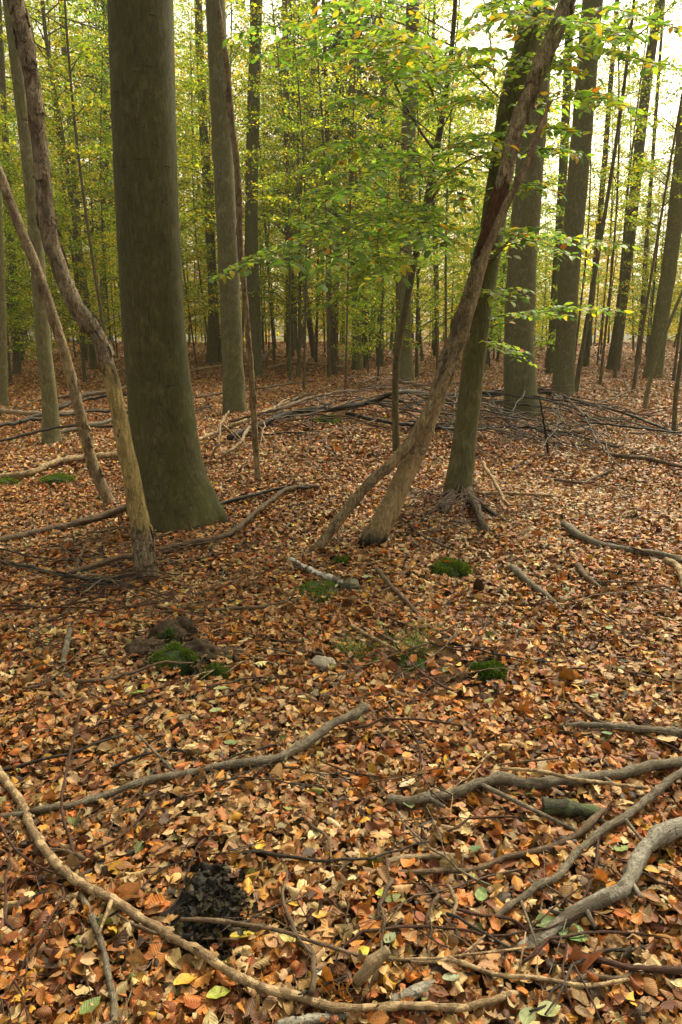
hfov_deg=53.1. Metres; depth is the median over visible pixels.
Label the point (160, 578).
twig
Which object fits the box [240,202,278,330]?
yellowing beech
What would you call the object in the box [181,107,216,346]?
slender pole tree
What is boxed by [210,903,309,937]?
twig
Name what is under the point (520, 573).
fallen branch
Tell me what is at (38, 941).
twig
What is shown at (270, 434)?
twig
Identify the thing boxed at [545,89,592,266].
slender pole tree
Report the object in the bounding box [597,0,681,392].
slender pole tree
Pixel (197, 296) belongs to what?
understorey beech
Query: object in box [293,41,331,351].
slender pole tree
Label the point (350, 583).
stone
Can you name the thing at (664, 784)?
fallen branch
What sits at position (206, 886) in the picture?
rotten lump
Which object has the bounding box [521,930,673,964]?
twig
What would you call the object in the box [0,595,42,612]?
twig
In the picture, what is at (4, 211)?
slender pole tree
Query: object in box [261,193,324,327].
yellowing beech
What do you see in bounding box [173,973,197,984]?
fallen leaf
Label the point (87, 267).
yellowing beech
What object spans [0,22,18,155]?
slender pole tree
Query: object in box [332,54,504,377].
understorey beech
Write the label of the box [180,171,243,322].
understorey beech
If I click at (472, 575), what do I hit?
twig
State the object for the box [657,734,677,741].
fallen leaf
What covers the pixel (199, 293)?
yellowing beech
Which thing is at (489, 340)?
slender pole tree
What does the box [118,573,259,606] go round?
twig
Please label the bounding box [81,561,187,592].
twig
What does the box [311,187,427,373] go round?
understorey beech
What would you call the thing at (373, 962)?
fallen branch
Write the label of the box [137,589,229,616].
twig
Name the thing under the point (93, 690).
twig
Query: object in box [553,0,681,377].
slender pole tree
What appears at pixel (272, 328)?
slender pole tree
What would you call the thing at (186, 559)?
twig
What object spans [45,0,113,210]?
tall beech
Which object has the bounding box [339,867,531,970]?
twig
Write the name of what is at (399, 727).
twig
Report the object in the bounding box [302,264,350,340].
yellowing beech
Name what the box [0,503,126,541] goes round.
fallen branch
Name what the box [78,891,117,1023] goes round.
fallen branch
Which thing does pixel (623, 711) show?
twig
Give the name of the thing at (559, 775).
twig
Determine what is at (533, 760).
twig
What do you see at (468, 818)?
twig
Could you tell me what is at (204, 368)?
fallen branch
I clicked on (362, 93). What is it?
tree
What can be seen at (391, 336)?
tall beech
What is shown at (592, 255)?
slender pole tree
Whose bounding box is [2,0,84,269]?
tall beech
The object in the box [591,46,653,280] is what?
slender pole tree
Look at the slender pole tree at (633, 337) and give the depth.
40.46 m
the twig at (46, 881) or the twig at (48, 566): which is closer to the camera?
the twig at (46, 881)
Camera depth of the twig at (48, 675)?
3.06 m
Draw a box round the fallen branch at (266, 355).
[262,349,272,362]
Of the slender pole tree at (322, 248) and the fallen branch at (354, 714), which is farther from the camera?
the slender pole tree at (322, 248)
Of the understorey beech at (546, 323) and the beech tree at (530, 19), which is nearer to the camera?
the beech tree at (530, 19)
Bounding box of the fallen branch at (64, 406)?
[19,393,126,423]
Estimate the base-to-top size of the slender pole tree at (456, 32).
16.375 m
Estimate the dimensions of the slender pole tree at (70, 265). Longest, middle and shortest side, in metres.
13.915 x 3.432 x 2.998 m
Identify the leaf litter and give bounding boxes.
[0,340,681,1023]
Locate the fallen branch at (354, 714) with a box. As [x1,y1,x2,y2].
[1,702,369,818]
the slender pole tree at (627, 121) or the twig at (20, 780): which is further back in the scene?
the slender pole tree at (627, 121)
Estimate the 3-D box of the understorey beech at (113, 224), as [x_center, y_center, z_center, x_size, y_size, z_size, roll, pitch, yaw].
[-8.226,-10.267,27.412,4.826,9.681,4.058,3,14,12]
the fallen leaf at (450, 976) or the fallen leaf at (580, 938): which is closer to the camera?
the fallen leaf at (450, 976)
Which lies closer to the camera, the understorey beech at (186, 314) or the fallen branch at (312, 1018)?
the fallen branch at (312, 1018)
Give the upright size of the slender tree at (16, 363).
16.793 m
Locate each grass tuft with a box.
[323,630,386,665]
[367,628,441,661]
[384,610,456,650]
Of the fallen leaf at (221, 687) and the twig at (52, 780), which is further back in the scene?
the fallen leaf at (221, 687)
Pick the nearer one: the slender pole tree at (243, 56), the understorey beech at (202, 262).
the slender pole tree at (243, 56)
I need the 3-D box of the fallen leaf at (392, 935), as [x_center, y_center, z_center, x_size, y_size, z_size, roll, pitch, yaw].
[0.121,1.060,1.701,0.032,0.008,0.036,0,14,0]
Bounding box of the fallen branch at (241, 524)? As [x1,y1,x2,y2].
[158,484,319,550]
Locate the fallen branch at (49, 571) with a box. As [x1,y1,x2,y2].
[0,560,135,586]
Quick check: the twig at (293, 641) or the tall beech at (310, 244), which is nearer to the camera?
the twig at (293, 641)
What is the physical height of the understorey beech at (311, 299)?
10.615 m
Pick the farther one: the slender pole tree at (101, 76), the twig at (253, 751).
the slender pole tree at (101, 76)
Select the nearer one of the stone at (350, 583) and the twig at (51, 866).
the twig at (51, 866)
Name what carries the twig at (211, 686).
on the leaf litter
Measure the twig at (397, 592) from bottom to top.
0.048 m
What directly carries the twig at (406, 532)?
on the leaf litter
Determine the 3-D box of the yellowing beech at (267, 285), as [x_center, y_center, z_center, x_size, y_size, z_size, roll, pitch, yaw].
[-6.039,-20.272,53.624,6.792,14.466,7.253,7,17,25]
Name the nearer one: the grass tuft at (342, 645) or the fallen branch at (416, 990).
the fallen branch at (416, 990)
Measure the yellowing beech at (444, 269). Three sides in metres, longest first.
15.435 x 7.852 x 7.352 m
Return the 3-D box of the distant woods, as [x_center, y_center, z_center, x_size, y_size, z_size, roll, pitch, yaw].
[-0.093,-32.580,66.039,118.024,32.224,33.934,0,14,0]
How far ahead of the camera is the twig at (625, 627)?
3.50 m
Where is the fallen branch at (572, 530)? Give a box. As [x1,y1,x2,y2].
[560,520,681,563]
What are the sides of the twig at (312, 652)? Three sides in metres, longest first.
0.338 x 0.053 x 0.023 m
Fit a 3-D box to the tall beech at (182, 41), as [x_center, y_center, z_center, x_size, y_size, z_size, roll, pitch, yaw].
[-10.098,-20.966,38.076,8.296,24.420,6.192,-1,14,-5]
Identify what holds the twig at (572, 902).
on the leaf litter
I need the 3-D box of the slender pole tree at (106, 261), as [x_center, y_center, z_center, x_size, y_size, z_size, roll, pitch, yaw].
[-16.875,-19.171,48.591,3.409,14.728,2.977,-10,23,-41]
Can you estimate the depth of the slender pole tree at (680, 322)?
21.75 m
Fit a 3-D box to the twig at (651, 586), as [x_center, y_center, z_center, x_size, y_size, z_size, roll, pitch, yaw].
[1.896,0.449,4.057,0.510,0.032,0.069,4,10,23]
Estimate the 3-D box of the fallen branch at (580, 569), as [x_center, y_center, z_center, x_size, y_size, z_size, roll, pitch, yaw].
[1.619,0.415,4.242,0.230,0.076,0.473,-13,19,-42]
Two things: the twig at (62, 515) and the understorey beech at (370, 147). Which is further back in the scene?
the understorey beech at (370, 147)
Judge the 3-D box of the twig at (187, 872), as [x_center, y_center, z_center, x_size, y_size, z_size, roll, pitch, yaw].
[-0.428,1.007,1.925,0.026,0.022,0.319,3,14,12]
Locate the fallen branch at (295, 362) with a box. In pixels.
[266,361,344,368]
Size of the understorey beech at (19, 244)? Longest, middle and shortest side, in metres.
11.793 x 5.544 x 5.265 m
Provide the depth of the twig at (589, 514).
5.76 m
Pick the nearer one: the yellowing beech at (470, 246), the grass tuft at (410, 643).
the grass tuft at (410, 643)
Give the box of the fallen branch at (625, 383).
[623,378,628,390]
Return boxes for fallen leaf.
[128,690,144,693]
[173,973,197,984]
[206,986,229,998]
[210,707,221,711]
[213,686,229,688]
[224,739,238,743]
[230,929,254,937]
[279,934,295,941]
[312,910,327,917]
[375,889,388,895]
[383,932,395,942]
[399,778,415,786]
[400,857,414,866]
[442,972,458,980]
[470,845,480,850]
[475,887,487,900]
[519,1006,535,1023]
[535,913,553,926]
[537,1001,560,1016]
[558,923,586,940]
[644,865,659,872]
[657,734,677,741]
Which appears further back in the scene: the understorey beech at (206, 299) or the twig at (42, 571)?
the understorey beech at (206, 299)
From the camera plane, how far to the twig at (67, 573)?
4.29 m
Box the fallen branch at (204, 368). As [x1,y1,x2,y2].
[190,363,246,372]
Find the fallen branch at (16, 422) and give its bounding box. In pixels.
[0,409,127,426]
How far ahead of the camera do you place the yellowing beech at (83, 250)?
47.51 m
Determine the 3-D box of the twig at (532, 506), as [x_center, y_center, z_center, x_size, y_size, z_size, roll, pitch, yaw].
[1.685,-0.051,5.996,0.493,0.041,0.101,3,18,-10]
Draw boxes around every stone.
[309,655,335,671]
[340,578,359,589]
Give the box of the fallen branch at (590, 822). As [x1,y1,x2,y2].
[397,807,606,874]
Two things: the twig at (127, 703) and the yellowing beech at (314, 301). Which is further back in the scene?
the yellowing beech at (314, 301)
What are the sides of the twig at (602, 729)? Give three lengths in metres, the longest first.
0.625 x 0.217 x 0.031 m
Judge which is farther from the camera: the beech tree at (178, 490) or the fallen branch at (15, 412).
the fallen branch at (15, 412)
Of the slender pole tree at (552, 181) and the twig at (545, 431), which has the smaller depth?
the twig at (545, 431)
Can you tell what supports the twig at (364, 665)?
on the leaf litter
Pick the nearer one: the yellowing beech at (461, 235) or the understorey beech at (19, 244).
the understorey beech at (19, 244)
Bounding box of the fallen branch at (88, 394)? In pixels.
[58,387,124,409]
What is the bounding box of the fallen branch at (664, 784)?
[494,767,681,946]
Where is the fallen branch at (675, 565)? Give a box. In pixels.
[662,557,681,588]
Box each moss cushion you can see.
[0,476,20,484]
[38,472,76,485]
[292,579,339,604]
[314,413,341,425]
[331,555,350,565]
[356,651,392,666]
[394,656,430,671]
[430,556,473,578]
[464,659,508,683]
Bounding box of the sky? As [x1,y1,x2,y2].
[1,0,681,341]
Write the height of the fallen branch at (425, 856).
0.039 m
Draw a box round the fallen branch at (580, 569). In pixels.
[574,562,646,587]
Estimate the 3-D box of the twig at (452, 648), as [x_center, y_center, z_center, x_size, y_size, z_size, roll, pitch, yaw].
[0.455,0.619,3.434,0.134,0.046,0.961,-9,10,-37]
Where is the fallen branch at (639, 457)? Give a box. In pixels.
[606,452,681,468]
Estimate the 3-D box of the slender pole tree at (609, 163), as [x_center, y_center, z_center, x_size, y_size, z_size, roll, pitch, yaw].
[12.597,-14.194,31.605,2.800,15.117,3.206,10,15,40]
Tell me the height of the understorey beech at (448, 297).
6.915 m
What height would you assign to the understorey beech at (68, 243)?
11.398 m
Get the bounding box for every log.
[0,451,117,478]
[542,796,601,816]
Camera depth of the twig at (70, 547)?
4.98 m
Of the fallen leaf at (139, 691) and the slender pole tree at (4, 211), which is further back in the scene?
the slender pole tree at (4, 211)
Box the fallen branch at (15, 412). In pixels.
[0,398,73,415]
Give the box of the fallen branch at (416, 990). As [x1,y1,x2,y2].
[391,979,436,1000]
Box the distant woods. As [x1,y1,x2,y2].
[2,4,681,342]
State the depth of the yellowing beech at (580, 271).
56.56 m
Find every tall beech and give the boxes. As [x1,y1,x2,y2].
[0,0,204,369]
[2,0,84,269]
[2,0,116,359]
[2,11,67,268]
[2,33,29,344]
[3,0,210,168]
[5,81,24,341]
[11,0,98,341]
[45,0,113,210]
[53,58,117,329]
[84,123,120,313]
[97,0,208,225]
[173,0,221,350]
[175,0,244,239]
[175,37,216,344]
[189,0,307,336]
[216,66,284,341]
[239,1,308,342]
[243,0,332,348]
[267,21,333,341]
[304,1,438,352]
[315,9,368,343]
[348,0,454,348]
[361,4,423,349]
[363,0,500,355]
[371,0,485,354]
[373,33,453,346]
[376,3,482,206]
[448,0,553,337]
[645,56,681,202]
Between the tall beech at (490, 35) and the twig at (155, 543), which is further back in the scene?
the tall beech at (490, 35)
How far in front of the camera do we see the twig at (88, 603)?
3.93 m
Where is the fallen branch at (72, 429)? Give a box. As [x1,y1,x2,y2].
[61,412,127,433]
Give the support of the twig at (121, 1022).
on the leaf litter
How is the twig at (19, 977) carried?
on the leaf litter
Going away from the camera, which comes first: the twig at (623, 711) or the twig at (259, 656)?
the twig at (623, 711)
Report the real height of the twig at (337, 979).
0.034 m
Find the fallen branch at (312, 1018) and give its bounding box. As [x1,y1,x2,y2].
[276,1012,346,1023]
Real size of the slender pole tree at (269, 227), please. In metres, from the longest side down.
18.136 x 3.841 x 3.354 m
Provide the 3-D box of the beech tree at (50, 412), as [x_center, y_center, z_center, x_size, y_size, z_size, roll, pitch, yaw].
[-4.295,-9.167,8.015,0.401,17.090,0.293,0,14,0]
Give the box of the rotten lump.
[156,862,261,960]
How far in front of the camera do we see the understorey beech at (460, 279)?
28.09 m
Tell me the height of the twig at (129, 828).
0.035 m
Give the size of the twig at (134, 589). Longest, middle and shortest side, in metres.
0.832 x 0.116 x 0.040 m
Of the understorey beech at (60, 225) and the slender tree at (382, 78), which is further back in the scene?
the slender tree at (382, 78)
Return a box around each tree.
[0,0,21,373]
[0,0,112,336]
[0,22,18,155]
[0,46,24,360]
[0,60,25,318]
[0,71,25,356]
[0,163,115,506]
[0,189,7,406]
[2,0,61,443]
[7,0,159,581]
[26,177,94,356]
[43,83,72,338]
[55,0,112,165]
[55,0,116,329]
[58,0,88,357]
[61,0,115,344]
[64,0,111,282]
[84,131,115,340]
[88,117,122,340]
[89,25,198,168]
[89,51,116,250]
[91,28,185,274]
[94,77,117,261]
[107,0,227,535]
[174,13,216,365]
[175,0,279,180]
[175,0,296,227]
[175,1,309,224]
[175,50,214,373]
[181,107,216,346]
[182,79,217,344]
[194,0,217,363]
[202,2,266,234]
[205,0,246,415]
[210,0,300,345]
[215,0,261,481]
[228,0,294,360]
[232,35,282,347]
[240,138,263,234]
[242,0,331,380]
[245,0,263,377]
[257,0,353,389]
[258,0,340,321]
[258,81,283,350]
[260,43,296,349]
[272,15,317,353]
[275,105,306,346]
[277,0,363,377]
[281,0,379,360]
[282,0,293,356]
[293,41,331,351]
[296,0,317,358]
[305,0,404,389]
[306,91,325,282]
[307,62,348,337]
[311,100,551,550]
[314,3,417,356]
[322,0,336,374]
[332,57,391,348]
[348,0,362,370]
[358,0,575,548]
[375,0,386,366]
[377,0,457,202]
[384,0,478,369]
[387,0,494,339]
[395,0,419,382]
[395,0,681,539]
[425,195,444,345]
[429,83,459,349]
[430,105,472,320]
[440,111,466,256]
[459,67,499,243]
[480,74,568,371]
[492,25,544,196]
[503,1,555,417]
[534,164,556,345]
[537,31,605,368]
[537,140,555,345]
[543,0,623,192]
[543,116,567,267]
[545,28,572,373]
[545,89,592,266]
[548,65,600,282]
[551,0,602,394]
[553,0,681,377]
[557,0,626,361]
[558,0,670,384]
[568,0,681,393]
[582,0,619,366]
[583,68,627,345]
[584,28,644,364]
[585,123,604,273]
[589,76,655,316]
[591,45,649,353]
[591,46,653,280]
[591,71,673,262]
[596,4,660,350]
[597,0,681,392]
[605,0,663,370]
[610,163,644,293]
[635,1,664,364]
[635,162,665,286]
[642,104,681,377]
[643,19,681,380]
[664,65,681,89]
[673,324,678,348]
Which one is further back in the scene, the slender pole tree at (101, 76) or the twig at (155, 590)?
the slender pole tree at (101, 76)
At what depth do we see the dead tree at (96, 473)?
6.13 m
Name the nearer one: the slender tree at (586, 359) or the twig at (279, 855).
the twig at (279, 855)
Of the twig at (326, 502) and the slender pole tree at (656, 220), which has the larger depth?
the slender pole tree at (656, 220)
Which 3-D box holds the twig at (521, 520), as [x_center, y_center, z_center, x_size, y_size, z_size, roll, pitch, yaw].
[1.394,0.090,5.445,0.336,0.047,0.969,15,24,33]
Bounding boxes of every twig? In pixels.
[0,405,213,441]
[0,533,61,544]
[0,544,38,554]
[0,548,82,560]
[0,559,122,592]
[0,575,96,586]
[0,583,201,611]
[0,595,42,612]
[0,737,147,820]
[0,821,63,877]
[0,834,15,930]
[0,843,95,892]
[0,887,65,1023]
[0,970,40,1014]
[2,576,137,608]
[2,710,165,770]
[3,740,59,793]
[3,844,84,860]
[7,650,115,669]
[8,612,98,629]
[12,835,86,943]
[14,637,73,648]
[20,561,91,566]
[20,565,93,583]
[20,570,98,577]
[20,871,62,885]
[22,630,58,645]
[22,668,84,689]
[23,783,160,862]
[25,541,77,547]
[25,785,170,846]
[28,614,238,641]
[29,657,63,685]
[31,565,112,580]
[32,598,85,655]
[33,748,169,906]
[40,507,103,525]
[41,544,108,549]
[43,545,134,577]
[44,535,164,561]
[46,561,171,593]
[48,703,148,745]
[52,591,75,605]
[53,618,135,680]
[53,889,91,997]
[55,536,114,542]
[56,571,124,587]
[57,586,151,595]
[59,558,119,563]
[59,592,124,602]
[60,627,72,666]
[60,708,80,868]
[64,576,171,589]
[66,566,120,588]
[67,597,143,605]
[71,550,186,571]
[71,590,107,595]
[72,788,158,871]
[73,586,102,622]
[74,660,193,683]
[78,556,110,575]
[80,581,160,589]
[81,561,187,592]
[82,555,176,559]
[85,685,108,696]
[86,526,124,532]
[86,537,212,548]
[88,527,129,538]
[91,571,167,577]
[93,927,237,952]
[100,585,169,600]
[104,677,190,712]
[108,825,274,916]
[109,539,239,552]
[109,562,172,569]
[109,572,177,586]
[110,579,236,622]
[111,747,197,768]
[116,913,242,947]
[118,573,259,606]
[118,576,200,589]
[120,921,170,1023]
[126,599,232,613]
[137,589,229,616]
[147,569,254,605]
[150,586,193,602]
[153,538,190,540]
[156,529,176,535]
[156,548,200,555]
[159,832,212,914]
[163,572,219,575]
[164,551,225,560]
[176,541,226,545]
[180,917,475,970]
[181,635,202,694]
[182,756,332,798]
[183,563,224,606]
[186,545,258,564]
[187,737,299,787]
[190,653,260,679]
[197,526,251,533]
[199,676,314,687]
[203,674,289,701]
[209,410,228,459]
[210,600,287,612]
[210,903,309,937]
[217,648,298,664]
[217,747,344,784]
[219,426,250,458]
[220,486,308,504]
[220,630,301,642]
[220,844,361,932]
[230,429,322,437]
[230,536,273,549]
[231,733,378,777]
[232,541,301,551]
[242,835,428,862]
[258,646,325,655]
[281,871,317,995]
[289,803,332,862]
[291,767,359,827]
[293,925,314,1023]
[294,645,393,667]
[296,959,371,1011]
[298,975,346,995]
[305,493,351,508]
[307,643,427,702]
[312,578,394,605]
[319,770,397,788]
[326,875,597,954]
[332,898,352,994]
[335,634,395,652]
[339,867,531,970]
[348,419,416,429]
[348,623,397,650]
[349,558,386,572]
[349,797,366,832]
[354,704,569,731]
[357,622,453,691]
[358,877,394,1003]
[359,805,537,837]
[361,756,558,802]
[362,689,411,734]
[364,504,453,549]
[366,770,489,885]
[368,616,517,653]
[372,715,432,734]
[373,917,402,982]
[375,568,419,614]
[376,583,420,592]
[381,872,466,957]
[390,531,435,534]
[391,946,535,960]
[392,623,458,679]
[401,651,588,696]
[402,509,447,516]
[403,678,438,717]
[404,724,482,814]
[410,932,629,988]
[414,893,440,983]
[419,880,475,951]
[421,880,529,934]
[422,522,463,542]
[425,622,475,635]
[426,515,475,518]
[428,750,494,814]
[433,519,474,530]
[445,571,510,587]
[446,911,607,974]
[447,789,618,832]
[447,884,457,917]
[449,519,501,522]
[450,642,566,662]
[461,610,556,663]
[464,599,495,661]
[466,600,522,611]
[477,491,553,496]
[481,461,511,506]
[497,507,549,538]
[497,508,545,514]
[500,767,648,789]
[506,504,557,509]
[519,628,649,641]
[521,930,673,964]
[529,944,670,1014]
[532,719,681,744]
[533,850,566,1019]
[534,875,643,944]
[539,398,548,452]
[540,638,668,659]
[550,940,681,975]
[554,469,612,484]
[555,606,612,617]
[558,424,612,433]
[561,817,602,1023]
[564,971,634,988]
[570,589,681,606]
[572,512,608,514]
[572,703,604,722]
[573,718,681,752]
[579,420,681,432]
[582,483,617,490]
[584,539,663,559]
[588,856,621,878]
[593,611,658,645]
[594,845,681,898]
[598,495,635,501]
[598,686,680,737]
[615,585,681,589]
[617,668,681,683]
[629,430,659,433]
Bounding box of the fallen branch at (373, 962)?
[353,945,390,986]
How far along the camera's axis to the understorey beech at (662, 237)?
32.83 m
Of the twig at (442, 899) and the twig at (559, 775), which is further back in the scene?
the twig at (559, 775)
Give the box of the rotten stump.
[119,616,254,683]
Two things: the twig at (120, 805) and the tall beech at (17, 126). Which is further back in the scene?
the tall beech at (17, 126)
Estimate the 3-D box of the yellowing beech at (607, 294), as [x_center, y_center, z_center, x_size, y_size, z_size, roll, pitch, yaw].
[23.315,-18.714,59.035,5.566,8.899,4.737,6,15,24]
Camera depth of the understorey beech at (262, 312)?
35.74 m
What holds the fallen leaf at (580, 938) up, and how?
on the leaf litter
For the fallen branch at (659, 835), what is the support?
on the leaf litter
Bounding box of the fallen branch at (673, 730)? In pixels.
[559,721,681,736]
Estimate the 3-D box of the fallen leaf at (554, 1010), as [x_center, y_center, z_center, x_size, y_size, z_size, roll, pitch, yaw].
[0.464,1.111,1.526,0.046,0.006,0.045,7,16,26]
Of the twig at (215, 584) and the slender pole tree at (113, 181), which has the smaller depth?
the twig at (215, 584)
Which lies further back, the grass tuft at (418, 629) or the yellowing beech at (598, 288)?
the yellowing beech at (598, 288)
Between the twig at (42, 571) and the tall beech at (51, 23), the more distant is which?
the tall beech at (51, 23)
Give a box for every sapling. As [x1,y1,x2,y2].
[642,290,681,409]
[671,338,681,430]
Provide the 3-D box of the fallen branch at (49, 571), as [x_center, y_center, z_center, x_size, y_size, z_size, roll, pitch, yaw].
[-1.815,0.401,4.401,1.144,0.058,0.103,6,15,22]
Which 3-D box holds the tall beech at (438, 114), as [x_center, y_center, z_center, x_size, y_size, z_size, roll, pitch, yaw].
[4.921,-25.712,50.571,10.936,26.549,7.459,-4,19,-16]
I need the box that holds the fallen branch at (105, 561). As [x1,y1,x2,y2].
[69,544,132,573]
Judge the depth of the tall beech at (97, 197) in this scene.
52.81 m
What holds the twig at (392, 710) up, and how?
on the leaf litter
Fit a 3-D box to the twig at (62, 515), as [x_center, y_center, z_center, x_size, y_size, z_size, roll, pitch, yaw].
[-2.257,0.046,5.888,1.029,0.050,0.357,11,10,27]
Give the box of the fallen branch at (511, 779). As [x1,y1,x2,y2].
[386,757,681,850]
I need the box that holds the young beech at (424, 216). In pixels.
[205,0,519,451]
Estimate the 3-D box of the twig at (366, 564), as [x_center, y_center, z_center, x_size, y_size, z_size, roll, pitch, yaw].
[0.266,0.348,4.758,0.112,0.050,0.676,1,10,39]
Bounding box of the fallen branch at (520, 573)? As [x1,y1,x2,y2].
[508,564,556,603]
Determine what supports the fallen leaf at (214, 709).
on the leaf litter
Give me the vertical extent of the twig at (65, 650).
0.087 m
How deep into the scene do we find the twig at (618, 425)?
8.60 m
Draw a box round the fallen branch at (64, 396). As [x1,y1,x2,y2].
[31,386,126,401]
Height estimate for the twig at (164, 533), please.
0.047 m
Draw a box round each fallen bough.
[199,396,317,466]
[227,374,681,468]
[228,375,496,429]
[345,398,634,468]
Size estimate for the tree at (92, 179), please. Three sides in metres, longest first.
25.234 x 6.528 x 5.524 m
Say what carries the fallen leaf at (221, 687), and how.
on the leaf litter
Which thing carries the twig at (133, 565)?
on the leaf litter
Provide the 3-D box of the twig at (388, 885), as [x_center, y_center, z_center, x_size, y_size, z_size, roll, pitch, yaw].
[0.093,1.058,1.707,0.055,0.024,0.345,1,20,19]
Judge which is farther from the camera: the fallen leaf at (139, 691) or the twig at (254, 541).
the twig at (254, 541)
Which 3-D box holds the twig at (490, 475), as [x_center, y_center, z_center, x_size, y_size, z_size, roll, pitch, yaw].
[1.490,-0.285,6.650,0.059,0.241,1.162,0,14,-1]
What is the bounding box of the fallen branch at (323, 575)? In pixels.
[288,557,342,583]
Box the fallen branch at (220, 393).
[195,379,314,398]
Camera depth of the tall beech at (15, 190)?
58.32 m
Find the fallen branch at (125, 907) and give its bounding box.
[0,765,522,1013]
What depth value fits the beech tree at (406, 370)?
20.89 m
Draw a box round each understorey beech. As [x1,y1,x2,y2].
[0,32,107,360]
[0,110,58,379]
[0,114,109,358]
[0,135,82,331]
[0,149,69,341]
[2,52,121,382]
[17,202,97,342]
[44,155,109,331]
[61,203,122,357]
[70,12,250,331]
[73,122,192,333]
[108,196,207,334]
[177,42,274,361]
[178,199,207,327]
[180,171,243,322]
[182,227,220,338]
[214,59,361,371]
[234,0,390,376]
[239,184,295,353]
[260,108,372,362]
[285,20,445,368]
[311,155,443,381]
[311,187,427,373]
[318,142,396,358]
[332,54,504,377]
[361,79,471,360]
[371,181,447,332]
[413,223,469,343]
[436,211,547,360]
[441,163,548,364]
[442,202,506,367]
[449,73,558,361]
[449,77,633,350]
[453,68,558,352]
[460,205,547,353]
[534,221,579,350]
[534,236,602,341]
[586,121,681,358]
[596,170,681,356]
[605,163,681,339]
[605,217,681,341]
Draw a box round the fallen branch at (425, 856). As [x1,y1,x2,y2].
[383,851,468,863]
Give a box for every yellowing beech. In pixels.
[5,254,32,339]
[45,150,114,343]
[51,266,121,351]
[54,185,120,318]
[56,203,121,352]
[70,221,111,315]
[182,236,207,328]
[182,251,207,341]
[182,272,206,340]
[183,277,206,339]
[184,267,219,331]
[195,221,239,325]
[218,156,284,344]
[239,229,283,326]
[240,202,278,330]
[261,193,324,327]
[273,270,320,333]
[296,157,350,322]
[297,253,326,333]
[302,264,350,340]
[313,268,351,341]
[385,276,429,327]
[387,247,429,319]
[421,192,467,341]
[424,274,455,339]
[439,153,486,316]
[444,169,498,311]
[447,195,547,349]
[536,169,606,315]
[536,250,549,328]
[537,210,605,321]
[578,187,634,343]
[580,233,636,329]
[581,147,655,343]
[581,245,631,341]
[599,276,644,341]
[645,266,681,341]
[656,223,681,304]
[668,298,681,340]
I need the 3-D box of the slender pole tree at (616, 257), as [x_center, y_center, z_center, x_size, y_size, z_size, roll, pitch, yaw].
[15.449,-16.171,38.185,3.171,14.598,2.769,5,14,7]
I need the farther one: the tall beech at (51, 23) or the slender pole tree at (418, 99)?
the tall beech at (51, 23)
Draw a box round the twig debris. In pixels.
[0,449,681,1023]
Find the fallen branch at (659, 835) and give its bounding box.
[517,817,681,956]
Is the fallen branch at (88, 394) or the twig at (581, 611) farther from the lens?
the fallen branch at (88, 394)
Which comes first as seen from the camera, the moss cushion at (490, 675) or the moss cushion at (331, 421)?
the moss cushion at (490, 675)
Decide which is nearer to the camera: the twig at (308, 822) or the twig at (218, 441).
the twig at (308, 822)
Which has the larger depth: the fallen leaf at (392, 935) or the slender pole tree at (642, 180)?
the slender pole tree at (642, 180)
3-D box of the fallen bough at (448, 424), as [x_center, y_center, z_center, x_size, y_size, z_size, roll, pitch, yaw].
[2.777,-1.409,10.505,3.940,0.829,7.124,8,16,28]
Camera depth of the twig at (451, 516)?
5.71 m

